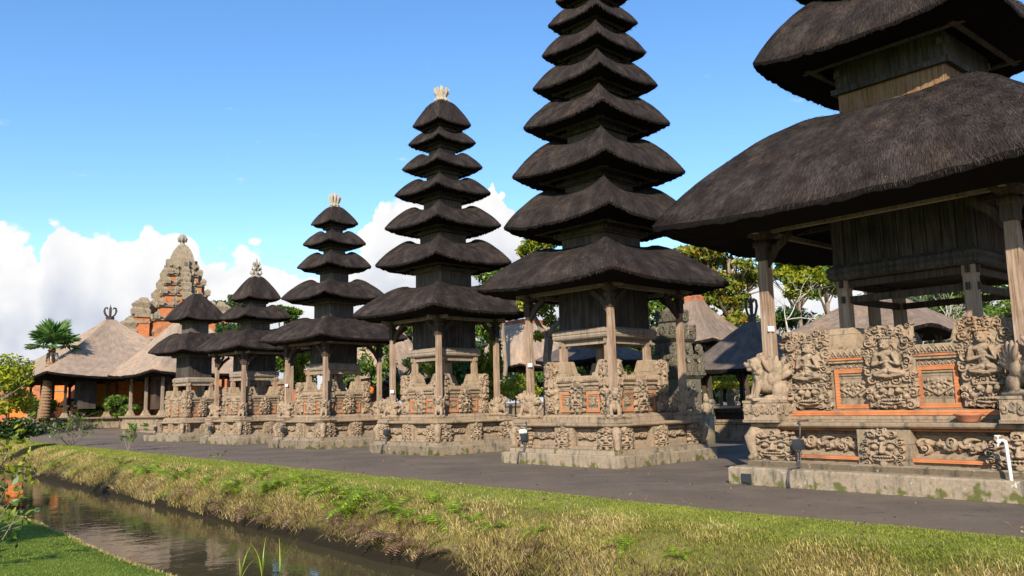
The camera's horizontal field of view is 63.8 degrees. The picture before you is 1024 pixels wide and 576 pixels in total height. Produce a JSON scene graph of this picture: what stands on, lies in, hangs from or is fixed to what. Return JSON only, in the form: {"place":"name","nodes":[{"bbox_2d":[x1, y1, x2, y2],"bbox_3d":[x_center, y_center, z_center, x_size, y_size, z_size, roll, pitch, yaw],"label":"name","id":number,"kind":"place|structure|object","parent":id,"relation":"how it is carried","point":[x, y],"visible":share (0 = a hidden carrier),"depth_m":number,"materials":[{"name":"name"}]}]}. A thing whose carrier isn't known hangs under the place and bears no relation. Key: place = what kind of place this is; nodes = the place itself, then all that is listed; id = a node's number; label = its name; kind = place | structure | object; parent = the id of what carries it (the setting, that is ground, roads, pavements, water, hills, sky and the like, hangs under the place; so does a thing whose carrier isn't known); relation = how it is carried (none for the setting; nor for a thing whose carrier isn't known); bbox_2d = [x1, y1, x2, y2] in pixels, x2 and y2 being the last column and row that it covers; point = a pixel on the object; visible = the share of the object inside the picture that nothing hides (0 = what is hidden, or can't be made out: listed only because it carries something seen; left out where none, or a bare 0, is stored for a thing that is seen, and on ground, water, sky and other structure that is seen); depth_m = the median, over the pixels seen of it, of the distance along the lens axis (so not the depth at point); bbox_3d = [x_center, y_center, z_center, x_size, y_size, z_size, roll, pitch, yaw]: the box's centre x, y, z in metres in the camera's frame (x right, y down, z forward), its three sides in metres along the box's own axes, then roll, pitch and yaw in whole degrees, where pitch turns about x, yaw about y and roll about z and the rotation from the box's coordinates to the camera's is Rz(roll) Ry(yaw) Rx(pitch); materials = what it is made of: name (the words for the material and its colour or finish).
{"place":"outdoors","nodes":[
{"label":"outdoors","id":0,"kind":"place"},
{"bbox_2d":[0,505,180,575],"bbox_3d":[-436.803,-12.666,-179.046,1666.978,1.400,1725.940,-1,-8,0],"label":"lawn","id":1,"kind":"structure","parent":0,"point":[57,563],"depth_m":13.75,"materials":[{"name":"plant"}]},
{"bbox_2d":[0,466,41,556],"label":"branchy shrub","id":2,"kind":"object","parent":1,"relation":"on","point":[15,502],"visible":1,"depth_m":13.02,"materials":[{"name":"green plant"}]},
{"bbox_2d":[0,398,42,502],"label":"branchy shrub","id":3,"kind":"object","parent":1,"relation":"on","point":[9,448],"visible":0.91,"depth_m":15.64,"materials":[{"name":"green plant"}]},
{"bbox_2d":[0,468,439,575],"bbox_3d":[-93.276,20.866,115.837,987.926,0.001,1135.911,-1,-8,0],"label":"water","id":4,"kind":"structure","parent":0,"point":[173,542],"depth_m":17.23,"materials":[{"name":"brown liquid"}]},
{"bbox_2d":[195,259,309,444],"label":"shrine tower","id":5,"kind":"structure","parent":0,"point":[254,318],"depth_m":39.72,"materials":[{"name":"stone"}]},
{"bbox_2d":[207,403,222,417],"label":"winged lion statue","id":6,"kind":"object","parent":5,"relation":"on","point":[215,411],"visible":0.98,"depth_m":39.87,"materials":[{"name":"stone"}]},
{"bbox_2d":[236,402,248,417],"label":"winged lion statue","id":7,"kind":"object","parent":5,"relation":"on","point":[243,409],"visible":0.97,"depth_m":38.07,"materials":[{"name":"stone"}]},
{"bbox_2d":[258,192,407,449],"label":"shrine tower","id":8,"kind":"structure","parent":0,"point":[333,335],"depth_m":34.29,"materials":[{"name":"stone"}]},
{"bbox_2d":[277,401,293,417],"bbox_3d":[-9.486,5.065,34.474,0.707,0.698,0.427,-1,-8,-3],"label":"winged lion statue","id":9,"kind":"object","parent":8,"relation":"on","point":[286,410],"visible":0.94,"depth_m":34.31,"materials":[{"name":"stone"}]},
{"bbox_2d":[318,399,330,416],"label":"winged lion statue","id":10,"kind":"object","parent":8,"relation":"on","point":[325,406],"visible":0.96,"depth_m":32.41,"materials":[{"name":"stone"}]},
{"bbox_2d":[372,398,387,414],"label":"winged lion statue","id":11,"kind":"object","parent":8,"relation":"on","point":[379,408],"visible":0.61,"depth_m":34.49,"materials":[{"name":"stone"}]},
{"bbox_2d":[370,383,388,406],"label":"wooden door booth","id":12,"kind":"object","parent":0,"point":[385,393],"visible":0.07,"depth_m":55.11,"materials":[{"name":"brown wood"}]},
{"bbox_2d":[352,85,523,455],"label":"shrine tower","id":13,"kind":"structure","parent":0,"point":[444,307],"depth_m":28.73,"materials":[{"name":"stone"}]},
{"bbox_2d":[381,397,400,416],"bbox_3d":[-4.252,4.182,28.946,0.707,0.698,0.427,-1,-8,1],"label":"winged lion statue","id":14,"kind":"object","parent":13,"relation":"on","point":[392,409],"visible":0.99,"depth_m":28.79,"materials":[{"name":"stone"}]},
{"bbox_2d":[432,395,445,416],"bbox_3d":[-2.397,3.876,27.037,0.427,0.698,0.707,-1,-8,1],"label":"winged lion statue","id":15,"kind":"object","parent":13,"relation":"on","point":[439,402],"visible":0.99,"depth_m":26.82,"materials":[{"name":"stone"}]},
{"bbox_2d":[489,395,508,414],"bbox_3d":[-0.464,4.088,28.881,0.707,0.698,0.427,-1,-8,1],"label":"winged lion statue","id":16,"kind":"object","parent":13,"relation":"on","point":[498,405],"visible":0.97,"depth_m":28.72,"materials":[{"name":"stone"}]},
{"bbox_2d":[0,439,1023,575],"bbox_3d":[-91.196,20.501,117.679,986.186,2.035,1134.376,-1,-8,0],"label":"canal bank","id":17,"kind":"structure","parent":0,"point":[437,562],"depth_m":13.56,"materials":[{"name":"green plant"}]},
{"bbox_2d":[0,353,40,417],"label":"bush","id":18,"kind":"object","parent":17,"relation":"on","point":[12,378],"visible":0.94,"depth_m":49.49,"materials":[{"name":"green plant"}]},
{"bbox_2d":[0,416,50,452],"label":"bush","id":19,"kind":"object","parent":17,"relation":"on","point":[7,429],"visible":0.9,"depth_m":39.43,"materials":[{"name":"green plant"}]},
{"bbox_2d":[239,466,280,480],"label":"fern","id":20,"kind":"object","parent":17,"relation":"on","point":[262,469],"visible":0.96,"depth_m":21.05,"materials":[{"name":"green plant"}]},
{"bbox_2d":[270,471,320,488],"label":"fern","id":21,"kind":"object","parent":17,"relation":"on","point":[295,478],"visible":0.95,"depth_m":19.50,"materials":[{"name":"green plant"}]},
{"bbox_2d":[297,476,345,497],"bbox_3d":[-4.202,4.353,17.953,1.318,0.482,0.794,-8,-10,39],"label":"fern","id":22,"kind":"object","parent":17,"relation":"on","point":[319,483],"visible":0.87,"depth_m":17.92,"materials":[{"name":"green plant"}]},
{"bbox_2d":[308,483,369,501],"bbox_3d":[-3.543,4.312,17.210,1.203,0.396,1.036,3,-9,-29],"label":"fern","id":23,"kind":"object","parent":17,"relation":"on","point":[344,492],"visible":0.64,"depth_m":17.28,"materials":[{"name":"green plant"}]},
{"bbox_2d":[327,500,370,518],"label":"fern","id":24,"kind":"object","parent":17,"relation":"on","point":[349,507],"visible":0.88,"depth_m":16.21,"materials":[{"name":"green plant"}]},
{"bbox_2d":[322,485,385,503],"bbox_3d":[-3.229,4.283,16.887,1.464,0.535,0.882,2,-9,-25],"label":"fern","id":25,"kind":"object","parent":17,"relation":"on","point":[343,488],"visible":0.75,"depth_m":16.79,"materials":[{"name":"green plant"}]},
{"bbox_2d":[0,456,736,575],"bbox_3d":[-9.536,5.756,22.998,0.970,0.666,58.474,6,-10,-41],"label":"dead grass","id":26,"kind":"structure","parent":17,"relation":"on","point":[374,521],"depth_m":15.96,"materials":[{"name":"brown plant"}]},
{"bbox_2d":[339,485,411,506],"bbox_3d":[-2.699,4.165,16.474,1.478,0.419,0.949,1,-8,-15],"label":"fern","id":27,"kind":"object","parent":17,"relation":"on","point":[363,493],"visible":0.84,"depth_m":16.40,"materials":[{"name":"green plant"}]},
{"bbox_2d":[356,521,404,545],"bbox_3d":[-2.113,4.416,14.646,1.253,0.412,1.178,5,-10,-38],"label":"dead fern","id":28,"kind":"object","parent":17,"relation":"on","point":[391,533],"visible":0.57,"depth_m":14.54,"materials":[{"name":"brown plant"}]},
{"bbox_2d":[361,494,410,515],"bbox_3d":[-2.384,4.133,15.625,0.794,0.482,1.318,-4,-8,17],"label":"fern","id":29,"kind":"object","parent":17,"relation":"on","point":[388,503],"visible":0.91,"depth_m":15.53,"materials":[{"name":"green plant"}]},
{"bbox_2d":[371,535,420,555],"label":"dead fern","id":30,"kind":"object","parent":17,"relation":"on","point":[399,542],"visible":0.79,"depth_m":14.00,"materials":[{"name":"brown plant"}]},
{"bbox_2d":[382,506,426,523],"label":"fern","id":31,"kind":"object","parent":17,"relation":"on","point":[407,510],"visible":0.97,"depth_m":14.97,"materials":[{"name":"green plant"}]},
{"bbox_2d":[400,511,448,534],"bbox_3d":[-1.379,4.077,14.348,0.759,0.335,1.182,5,-10,-37],"label":"fern","id":32,"kind":"object","parent":17,"relation":"on","point":[433,517],"visible":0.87,"depth_m":14.32,"materials":[{"name":"green plant"}]},
{"bbox_2d":[441,498,473,512],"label":"fern","id":33,"kind":"object","parent":17,"relation":"on","point":[454,507],"visible":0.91,"depth_m":14.48,"materials":[{"name":"green plant"}]},
{"bbox_2d":[467,517,512,535],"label":"fern","id":34,"kind":"object","parent":17,"relation":"on","point":[488,526],"visible":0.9,"depth_m":13.29,"materials":[{"name":"green plant"}]},
{"bbox_2d":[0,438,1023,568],"bbox_3d":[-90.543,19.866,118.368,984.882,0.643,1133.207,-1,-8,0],"label":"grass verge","id":35,"kind":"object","parent":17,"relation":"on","point":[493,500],"depth_m":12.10,"materials":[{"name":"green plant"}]},
{"bbox_2d":[50,442,1023,552],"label":"fallen leaves","id":36,"kind":"object","parent":17,"relation":"on","point":[557,497],"visible":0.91,"depth_m":14.89,"materials":[{"name":"brown plant"}]},
{"bbox_2d":[594,534,637,556],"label":"fern","id":37,"kind":"object","parent":17,"relation":"on","point":[624,542],"visible":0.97,"depth_m":11.22,"materials":[{"name":"green plant"}]},
{"bbox_2d":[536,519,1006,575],"bbox_3d":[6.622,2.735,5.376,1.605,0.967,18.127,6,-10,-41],"label":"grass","id":38,"kind":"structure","parent":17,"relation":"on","point":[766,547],"depth_m":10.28,"materials":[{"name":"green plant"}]},
{"bbox_2d":[554,507,1022,575],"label":"dry grass","id":39,"kind":"structure","parent":17,"relation":"on","point":[780,550],"depth_m":9.61,"materials":[{"name":"beige plant"}]},
{"bbox_2d":[588,501,1023,573],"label":"grass","id":40,"kind":"structure","parent":17,"relation":"on","point":[811,525],"depth_m":10.12,"materials":[{"name":"green plant"}]},
{"bbox_2d":[0,0,1023,404],"label":"sky","id":41,"kind":"structure","parent":0,"point":[128,128],"materials":[{"name":"blue"}]},
{"bbox_2d":[24,402,1023,537],"bbox_3d":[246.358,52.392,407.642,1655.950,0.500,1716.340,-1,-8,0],"label":"courtyard","id":42,"kind":"structure","parent":0,"point":[709,480],"depth_m":17.09,"materials":[{"name":"grey concrete"}]},
{"bbox_2d":[24,397,59,421],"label":"bush","id":43,"kind":"object","parent":42,"relation":"on","point":[53,404],"visible":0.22,"depth_m":57.28,"materials":[{"name":"green plant"}]},
{"bbox_2d":[24,318,81,425],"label":"fan palm","id":44,"kind":"object","parent":42,"relation":"on","point":[47,332],"visible":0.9,"depth_m":56.57,"materials":[{"name":"green plant"}]},
{"bbox_2d":[45,411,108,445],"bbox_3d":[-21.294,6.845,39.979,2.042,1.783,3.743,-1,-8,0],"label":"flowering shrub","id":45,"kind":"object","parent":42,"relation":"on","point":[70,425],"visible":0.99,"depth_m":39.89,"materials":[{"name":"green plant"}]},
{"bbox_2d":[72,407,104,416],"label":"bush","id":46,"kind":"object","parent":42,"relation":"on","point":[89,412],"visible":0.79,"depth_m":58.84,"materials":[{"name":"green plant"}]},
{"bbox_2d":[16,305,184,429],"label":"thatched pavilion","id":47,"kind":"structure","parent":42,"relation":"on","point":[109,344],"depth_m":58.57,"materials":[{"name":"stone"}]},
{"bbox_2d":[0,379,230,421],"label":"brick wall","id":48,"kind":"structure","parent":42,"relation":"on","point":[119,388],"depth_m":66.67,"materials":[{"name":"orange brick"}]},
{"bbox_2d":[102,394,142,427],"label":"bush","id":49,"kind":"object","parent":42,"relation":"on","point":[117,403],"visible":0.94,"depth_m":57.10,"materials":[{"name":"green plant"}]},
{"bbox_2d":[114,423,148,450],"bbox_3d":[-15.744,6.121,33.719,1.265,1.242,1.604,-1,-8,0],"label":"sapling","id":50,"kind":"object","parent":42,"relation":"on","point":[134,428],"visible":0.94,"depth_m":33.99,"materials":[{"name":"green plant"}]},
{"bbox_2d":[108,323,240,432],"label":"thatched pavilion","id":51,"kind":"structure","parent":42,"relation":"on","point":[159,372],"depth_m":53.22,"materials":[{"name":"plant"}]},
{"bbox_2d":[120,234,236,340],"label":"gate tower","id":52,"kind":"structure","parent":42,"relation":"on","point":[180,280],"depth_m":75.00,"materials":[{"name":"grey stone"}]},
{"bbox_2d":[143,293,222,441],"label":"shrine tower","id":53,"kind":"structure","parent":42,"relation":"on","point":[187,410],"depth_m":44.64,"materials":[{"name":"stone"}]},
{"bbox_2d":[214,322,239,333],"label":"garden tree","id":54,"kind":"object","parent":42,"relation":"on","point":[221,327],"visible":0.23,"depth_m":68.99,"materials":[{"name":"green plant"}]},
{"bbox_2d":[228,370,315,413],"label":"brick wall","id":55,"kind":"structure","parent":42,"relation":"on","point":[281,382],"depth_m":56.59,"materials":[{"name":"orange brick"}]},
{"bbox_2d":[277,304,303,378],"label":"feathery tree","id":56,"kind":"object","parent":42,"relation":"on","point":[293,312],"visible":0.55,"depth_m":93.88,"materials":[{"name":"green plant"}]},
{"bbox_2d":[293,351,317,391],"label":"bush","id":57,"kind":"object","parent":42,"relation":"on","point":[301,360],"visible":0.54,"depth_m":43.51,"materials":[{"name":"green plant"}]},
{"bbox_2d":[357,345,397,414],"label":"bush","id":58,"kind":"object","parent":42,"relation":"on","point":[367,367],"visible":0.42,"depth_m":49.52,"materials":[{"name":"green plant"}]},
{"bbox_2d":[332,326,429,414],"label":"thatched hut","id":59,"kind":"object","parent":42,"relation":"on","point":[404,348],"visible":0.12,"depth_m":54.66,"materials":[{"name":"plant"}]},
{"bbox_2d":[372,356,426,397],"bbox_3d":[-5.074,3.999,36.859,3.495,1.818,3.323,-1,-8,0],"label":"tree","id":60,"kind":"object","parent":42,"relation":"on","point":[398,381],"visible":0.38,"depth_m":36.65,"materials":[{"name":"green plant"}]},
{"bbox_2d":[401,357,430,381],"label":"bush","id":61,"kind":"object","parent":42,"relation":"on","point":[406,363],"visible":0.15,"depth_m":51.30,"materials":[{"name":"green plant"}]},
{"bbox_2d":[452,361,470,385],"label":"bush","id":62,"kind":"object","parent":42,"relation":"on","point":[460,370],"visible":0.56,"depth_m":35.39,"materials":[{"name":"green plant"}]},
{"bbox_2d":[472,268,507,412],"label":"garden tree","id":63,"kind":"object","parent":42,"relation":"on","point":[484,278],"visible":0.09,"depth_m":49.99,"materials":[{"name":"green plant"}]},
{"bbox_2d":[475,323,504,348],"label":"background tree","id":64,"kind":"object","parent":42,"relation":"on","point":[480,330],"visible":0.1,"depth_m":68.96,"materials":[{"name":"green plant"}]},
{"bbox_2d":[477,324,503,412],"bbox_3d":[-0.872,3.856,33.291,1.234,5.242,1.238,-9,-11,43],"label":"slender tree","id":65,"kind":"object","parent":42,"relation":"on","point":[484,364],"visible":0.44,"depth_m":33.17,"materials":[{"name":"green plant"}]},
{"bbox_2d":[484,319,558,417],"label":"thatched hut","id":66,"kind":"object","parent":42,"relation":"on","point":[515,342],"visible":0.36,"depth_m":52.73,"materials":[{"name":"plant"}]},
{"bbox_2d":[500,373,542,416],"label":"bush","id":67,"kind":"object","parent":42,"relation":"on","point":[511,389],"visible":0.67,"depth_m":45.82,"materials":[{"name":"green plant"}]},
{"bbox_2d":[514,238,558,415],"bbox_3d":[1.140,1.766,27.460,2.005,7.488,2.078,-1,-8,0],"label":"forked tree","id":68,"kind":"object","parent":42,"relation":"on","point":[527,247],"visible":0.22,"depth_m":26.85,"materials":[{"name":"green plant"}]},
{"bbox_2d":[535,347,642,374],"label":"thatched pavilion","id":69,"kind":"structure","parent":42,"relation":"on","point":[585,358],"depth_m":34.98,"materials":[{"name":"plant"}]},
{"bbox_2d":[477,0,728,468],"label":"shrine tower","id":70,"kind":"structure","parent":42,"relation":"on","point":[596,168],"depth_m":22.55,"materials":[{"name":"stone"}]},
{"bbox_2d":[516,422,528,463],"bbox_3d":[0.353,4.181,22.293,0.547,1.106,0.210,6,-11,-43],"label":"junction box","id":71,"kind":"object","parent":70,"relation":"attached to","point":[523,435],"visible":1,"depth_m":22.23,"materials":[{"name":"black plastic"}]},
{"bbox_2d":[515,390,542,417],"bbox_3d":[0.470,3.214,22.868,0.749,0.739,0.452,-2,-8,2],"label":"winged lion statue","id":72,"kind":"object","parent":70,"relation":"on","point":[530,403],"visible":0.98,"depth_m":22.69,"materials":[{"name":"stone"}]},
{"bbox_2d":[605,387,624,416],"bbox_3d":[2.561,2.861,20.664,0.452,0.739,0.749,-2,-8,2],"label":"winged lion statue","id":73,"kind":"object","parent":70,"relation":"on","point":[613,400],"visible":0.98,"depth_m":20.44,"materials":[{"name":"stone"}]},
{"bbox_2d":[672,387,699,413],"bbox_3d":[4.792,3.099,22.741,0.749,0.739,0.452,-2,-8,2],"label":"winged lion statue","id":74,"kind":"object","parent":70,"relation":"on","point":[684,402],"visible":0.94,"depth_m":22.57,"materials":[{"name":"stone"}]},
{"bbox_2d":[648,298,684,322],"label":"background tree","id":75,"kind":"object","parent":42,"relation":"on","point":[654,306],"visible":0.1,"depth_m":64.99,"materials":[{"name":"green plant"}]},
{"bbox_2d":[649,307,718,441],"bbox_3d":[6.194,3.244,31.335,2.152,5.200,2.159,5,-10,-40],"label":"stone shrine","id":76,"kind":"object","parent":42,"relation":"on","point":[665,341],"visible":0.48,"depth_m":31.00,"materials":[{"name":"grey stone"}]},
{"bbox_2d":[630,295,749,415],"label":"thatched pavilion","id":77,"kind":"structure","parent":42,"relation":"on","point":[713,328],"depth_m":44.77,"materials":[{"name":"plant"}]},
{"bbox_2d":[701,393,715,444],"bbox_3d":[7.003,4.694,29.590,0.440,1.815,0.490,-1,-8,0],"label":"stone guardian","id":78,"kind":"object","parent":42,"relation":"on","point":[707,415],"visible":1,"depth_m":29.39,"materials":[{"name":"beige stone"}]},
{"bbox_2d":[672,244,774,404],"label":"turning tree","id":79,"kind":"object","parent":42,"relation":"on","point":[745,277],"visible":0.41,"depth_m":51.58,"materials":[{"name":"green plant"}]},
{"bbox_2d":[701,386,751,404],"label":"background tree","id":80,"kind":"object","parent":42,"relation":"on","point":[715,396],"visible":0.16,"depth_m":57.27,"materials":[{"name":"green plant"}]},
{"bbox_2d":[701,375,753,395],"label":"bush","id":81,"kind":"object","parent":42,"relation":"on","point":[730,382],"visible":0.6,"depth_m":46.53,"materials":[{"name":"green plant"}]},
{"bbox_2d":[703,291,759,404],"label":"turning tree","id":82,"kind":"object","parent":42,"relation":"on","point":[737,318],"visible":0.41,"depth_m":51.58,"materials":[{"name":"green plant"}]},
{"bbox_2d":[701,293,784,440],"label":"thatched pavilion","id":83,"kind":"structure","parent":42,"relation":"on","point":[733,351],"depth_m":32.07,"materials":[{"name":"plant"}]},
{"bbox_2d":[758,307,801,334],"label":"bush","id":84,"kind":"object","parent":42,"relation":"on","point":[780,319],"visible":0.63,"depth_m":43.64,"materials":[{"name":"green plant"}]},
{"bbox_2d":[754,274,833,333],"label":"bare tree","id":85,"kind":"object","parent":42,"relation":"on","point":[798,300],"visible":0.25,"depth_m":42.52,"materials":[{"name":"beige plant"}]},
{"bbox_2d":[775,305,817,332],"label":"background tree","id":86,"kind":"object","parent":42,"relation":"on","point":[804,315],"visible":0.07,"depth_m":69.75,"materials":[{"name":"green plant"}]},
{"bbox_2d":[773,263,828,326],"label":"garden tree","id":87,"kind":"object","parent":42,"relation":"on","point":[792,273],"visible":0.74,"depth_m":50.06,"materials":[{"name":"green plant"}]},
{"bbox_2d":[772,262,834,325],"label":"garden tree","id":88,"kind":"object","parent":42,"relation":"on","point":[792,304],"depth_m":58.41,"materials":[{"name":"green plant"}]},
{"bbox_2d":[808,265,837,314],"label":"garden tree","id":89,"kind":"object","parent":42,"relation":"on","point":[819,294],"visible":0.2,"depth_m":63.23,"materials":[{"name":"green plant"}]},
{"bbox_2d":[650,0,1023,504],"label":"shrine tower","id":90,"kind":"structure","parent":42,"relation":"on","point":[898,179],"depth_m":14.77,"materials":[{"name":"stone"}]},
{"bbox_2d":[743,352,794,400],"bbox_3d":[5.021,1.728,16.068,0.955,0.942,0.577,-2,-8,4],"label":"winged lion statue","id":91,"kind":"object","parent":90,"relation":"on","point":[770,376],"visible":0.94,"depth_m":15.85,"materials":[{"name":"stone"}]},
{"bbox_2d":[786,420,808,487],"bbox_3d":[5.229,3.020,15.030,0.647,1.196,0.190,5,-10,-40],"label":"junction box","id":92,"kind":"object","parent":90,"relation":"attached to","point":[798,445],"visible":1,"depth_m":15.01,"materials":[{"name":"black plastic"}]},
{"bbox_2d":[953,413,983,422],"bbox_3d":[7.346,2.091,13.242,0.443,0.140,0.443,-1,-8,0],"label":"terracotta bowl","id":93,"kind":"object","parent":90,"relation":"on","point":[966,418],"visible":1,"depth_m":13.11,"materials":[{"name":"orange ceramic"}]},
{"bbox_2d":[994,435,1012,480],"bbox_3d":[7.370,2.728,12.296,0.206,1.047,0.069,-5,-9,26],"label":"standpipe","id":94,"kind":"object","parent":90,"relation":"attached to","point":[998,441],"visible":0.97,"depth_m":12.29,"materials":[{"name":"white plastic"}]},
{"bbox_2d":[998,335,1023,396],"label":"winged lion statue","id":95,"kind":"object","parent":90,"relation":"on","point":[1011,360],"visible":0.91,"depth_m":12.67,"materials":[{"name":"stone"}]},
{"bbox_2d":[791,293,954,342],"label":"thatched pavilion","id":96,"kind":"structure","parent":42,"relation":"on","point":[929,324],"depth_m":38.46,"materials":[{"name":"plant"}]},
{"bbox_2d":[857,292,955,343],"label":"bush","id":97,"kind":"object","parent":42,"relation":"on","point":[918,298],"visible":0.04,"depth_m":48.70,"materials":[{"name":"green plant"}]},
{"bbox_2d":[921,292,992,343],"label":"bare tree","id":98,"kind":"object","parent":42,"relation":"on","point":[954,314],"visible":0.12,"depth_m":45.55,"materials":[{"name":"beige plant"}]},
{"bbox_2d":[923,285,1003,319],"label":"bush","id":99,"kind":"object","parent":42,"relation":"on","point":[987,310],"visible":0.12,"depth_m":46.16,"materials":[{"name":"green plant"}]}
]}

